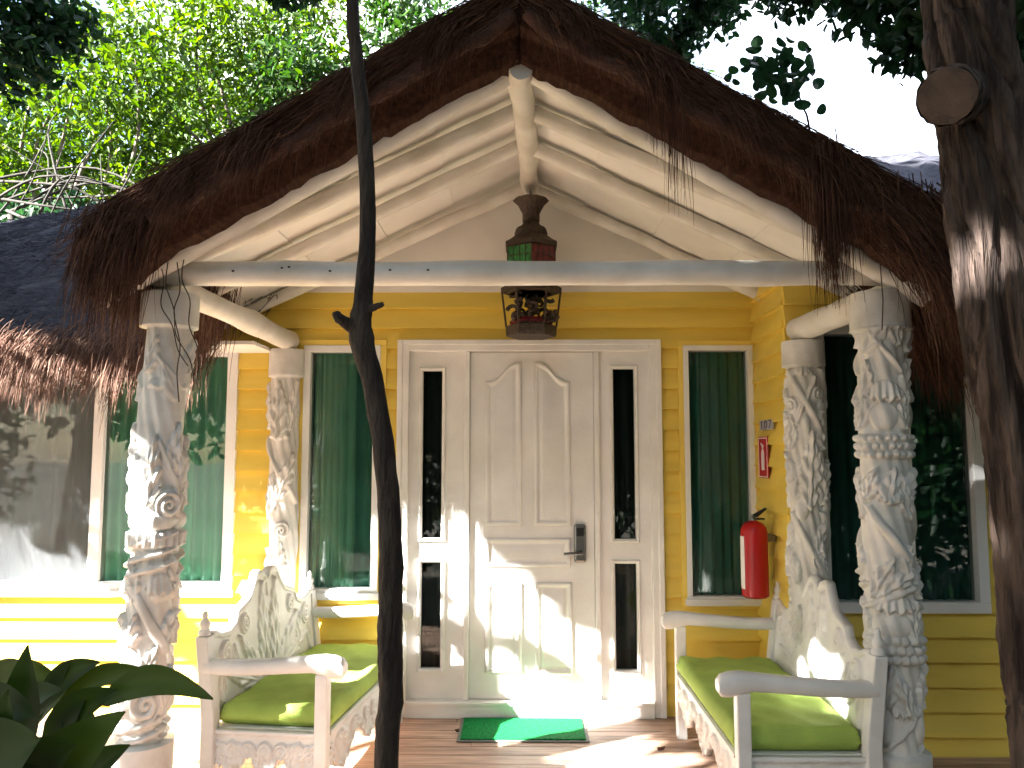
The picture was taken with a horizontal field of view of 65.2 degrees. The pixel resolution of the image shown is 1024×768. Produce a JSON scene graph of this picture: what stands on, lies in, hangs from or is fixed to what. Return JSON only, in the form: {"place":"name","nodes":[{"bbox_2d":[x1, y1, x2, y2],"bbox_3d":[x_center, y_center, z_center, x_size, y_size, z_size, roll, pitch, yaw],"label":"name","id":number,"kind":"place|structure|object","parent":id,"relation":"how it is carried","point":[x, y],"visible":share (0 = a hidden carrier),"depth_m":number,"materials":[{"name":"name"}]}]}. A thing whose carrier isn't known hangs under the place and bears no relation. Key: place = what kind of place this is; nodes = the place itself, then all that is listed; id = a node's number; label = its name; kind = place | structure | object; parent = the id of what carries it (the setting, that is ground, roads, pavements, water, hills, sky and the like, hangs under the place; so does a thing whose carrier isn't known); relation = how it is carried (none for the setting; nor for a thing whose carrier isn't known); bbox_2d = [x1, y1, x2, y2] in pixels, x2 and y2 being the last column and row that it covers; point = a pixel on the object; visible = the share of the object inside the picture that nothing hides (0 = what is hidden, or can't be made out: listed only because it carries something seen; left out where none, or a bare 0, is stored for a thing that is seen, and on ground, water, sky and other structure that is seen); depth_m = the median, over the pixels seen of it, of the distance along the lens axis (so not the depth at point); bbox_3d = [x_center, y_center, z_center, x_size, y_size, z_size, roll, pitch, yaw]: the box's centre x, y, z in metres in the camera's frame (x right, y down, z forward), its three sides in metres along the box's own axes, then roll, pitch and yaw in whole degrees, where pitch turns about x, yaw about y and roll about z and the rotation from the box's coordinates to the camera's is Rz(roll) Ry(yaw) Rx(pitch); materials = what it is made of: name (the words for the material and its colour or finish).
{"place":"outdoors","nodes":[
{"label":"outdoors","id":0,"kind":"place"},
{"bbox_2d":[0,0,938,200],"label":"sky","id":1,"kind":"structure","parent":0,"point":[874,115],"materials":[{"name":"white"}]},
{"label":"ground","id":2,"kind":"structure","parent":0,"visible":0},
{"bbox_2d":[0,0,98,196],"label":"broadleaf tree","id":3,"kind":"object","parent":2,"relation":"on","point":[11,113],"visible":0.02,"depth_m":14.64,"materials":[{"name":"green plant"}]},
{"bbox_2d":[0,185,101,222],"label":"broadleaf tree","id":4,"kind":"object","parent":2,"relation":"on","point":[24,212],"depth_m":9.28,"materials":[{"name":"green plant"}]},
{"bbox_2d":[0,112,141,220],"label":"bare shrub","id":5,"kind":"object","parent":2,"relation":"on","point":[59,183],"visible":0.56,"depth_m":8.42,"materials":[{"name":"grey plant"}]},
{"bbox_2d":[0,645,212,767],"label":"broadleaf plant","id":6,"kind":"object","parent":2,"relation":"on","point":[72,695],"visible":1,"depth_m":1.65,"materials":[{"name":"green plant"}]},
{"bbox_2d":[0,0,223,218],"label":"broadleaf tree","id":7,"kind":"object","parent":2,"relation":"on","point":[112,61],"visible":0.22,"depth_m":10.98,"materials":[{"name":"green plant"}]},
{"bbox_2d":[0,0,324,126],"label":"shade tree","id":8,"kind":"object","parent":2,"relation":"on","point":[19,24],"visible":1,"depth_m":4.34,"materials":[{"name":"green plant"}]},
{"bbox_2d":[41,0,338,194],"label":"broadleaf tree","id":9,"kind":"object","parent":2,"relation":"on","point":[172,107],"visible":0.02,"depth_m":16.38,"materials":[{"name":"green plant"}]},
{"bbox_2d":[74,0,399,179],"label":"broadleaf tree","id":10,"kind":"object","parent":2,"relation":"on","point":[227,41],"visible":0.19,"depth_m":12.19,"materials":[{"name":"green plant"}]},
{"bbox_2d":[220,0,457,121],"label":"broadleaf tree","id":11,"kind":"object","parent":2,"relation":"on","point":[401,14],"visible":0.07,"depth_m":11.89,"materials":[{"name":"green plant"}]},
{"bbox_2d":[332,0,403,767],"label":"slender tree","id":12,"kind":"object","parent":2,"relation":"on","point":[357,325],"visible":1,"depth_m":2.27,"materials":[{"name":"brown plant"}]},
{"bbox_2d":[0,0,1009,767],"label":"cottage","id":13,"kind":"structure","parent":2,"relation":"on","point":[586,492],"depth_m":4.47,"materials":[{"name":"yellow paint"}]},
{"bbox_2d":[0,353,239,596],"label":"window","id":14,"kind":"structure","parent":13,"relation":"in","point":[64,487],"depth_m":4.88,"materials":[{"name":"white glass"}]},
{"bbox_2d":[294,339,386,603],"bbox_3d":[-1.030,0.518,4.842,0.536,1.577,0.133,0,-5,1],"label":"window","id":15,"kind":"structure","parent":13,"relation":"in","point":[338,526],"depth_m":4.86,"materials":[{"name":"white metal"}]},
{"bbox_2d":[501,189,561,339],"bbox_3d":[0.111,-0.705,4.630,0.350,0.874,0.338,0,-5,1],"label":"lantern","id":16,"kind":"object","parent":13,"relation":"hanging from","point":[531,240],"visible":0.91,"depth_m":4.54,"materials":[{"name":"metal"}]},
{"bbox_2d":[469,352,595,698],"bbox_3d":[0.119,0.824,4.759,0.743,2.045,0.132,0,-5,1],"label":"door","id":17,"kind":"structure","parent":13,"relation":"in","point":[532,588],"depth_m":4.77,"materials":[{"name":"white paint"}]},
{"bbox_2d":[677,340,761,608],"bbox_3d":[1.244,0.533,4.824,0.480,1.593,0.146,0,-5,1],"label":"window","id":18,"kind":"structure","parent":13,"relation":"in","point":[718,472],"depth_m":4.84,"materials":[{"name":"white"}]},
{"bbox_2d":[740,508,775,598],"bbox_3d":[1.357,0.930,4.422,0.184,0.489,0.146,0,-5,1],"label":"fire extinguisher","id":19,"kind":"object","parent":13,"relation":"attached to","point":[756,537],"visible":1,"depth_m":4.36,"materials":[{"name":"red metal"}]},
{"bbox_2d":[758,437,768,477],"bbox_3d":[1.444,0.422,4.597,0.008,0.235,0.170,0,-5,1],"label":"fire sign","id":20,"kind":"object","parent":13,"relation":"attached to","point":[763,455],"visible":1,"depth_m":4.58,"materials":[{"name":"red plastic"}]},
{"bbox_2d":[759,419,773,430],"bbox_3d":[1.444,0.232,4.543,0.010,0.057,0.240,0,-5,1],"label":"number plate","id":21,"kind":"object","parent":13,"relation":"attached to","point":[767,424],"visible":1,"depth_m":4.52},
{"bbox_2d":[812,325,991,613],"bbox_3d":[2.027,0.434,4.225,0.864,1.502,0.117,0,-5,1],"label":"window","id":22,"kind":"structure","parent":13,"relation":"in","point":[950,543],"depth_m":4.24,"materials":[{"name":"white glass"}]},
{"bbox_2d":[37,714,1010,767],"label":"deck","id":23,"kind":"structure","parent":2,"relation":"on","point":[613,743],"depth_m":4.13,"materials":[{"name":"brown wood"}]},
{"bbox_2d":[196,565,416,767],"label":"garden bench","id":24,"kind":"object","parent":23,"relation":"on","point":[277,680],"visible":0.88,"depth_m":3.56,"materials":[{"name":"white paint"}]},
{"bbox_2d":[456,718,589,742],"bbox_3d":[0.061,1.910,4.428,0.708,0.014,0.380,0,-5,1],"label":"doormat","id":25,"kind":"object","parent":23,"relation":"on","point":[558,730],"visible":1,"depth_m":4.38,"materials":[{"name":"green fabric"}]},
{"bbox_2d":[661,575,887,767],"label":"garden bench","id":26,"kind":"object","parent":23,"relation":"on","point":[818,700],"visible":0.97,"depth_m":3.36,"materials":[{"name":"white paint"}]},
{"bbox_2d":[574,0,721,81],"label":"broadleaf tree","id":27,"kind":"object","parent":2,"relation":"on","point":[589,2],"depth_m":14.64,"materials":[{"name":"green plant"}]},
{"bbox_2d":[589,0,1023,767],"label":"tree","id":28,"kind":"object","parent":2,"relation":"on","point":[967,56],"visible":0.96,"depth_m":2.29,"materials":[{"name":"brown plant"}]},
{"bbox_2d":[724,35,826,129],"bbox_3d":[1.410,-1.224,4.208,0.557,1.288,0.258,0,-5,1],"label":"tree branch","id":29,"kind":"object","parent":28,"relation":"attached to","point":[763,76],"visible":0.97,"depth_m":4.19,"materials":[{"name":"green plant"}]}
]}

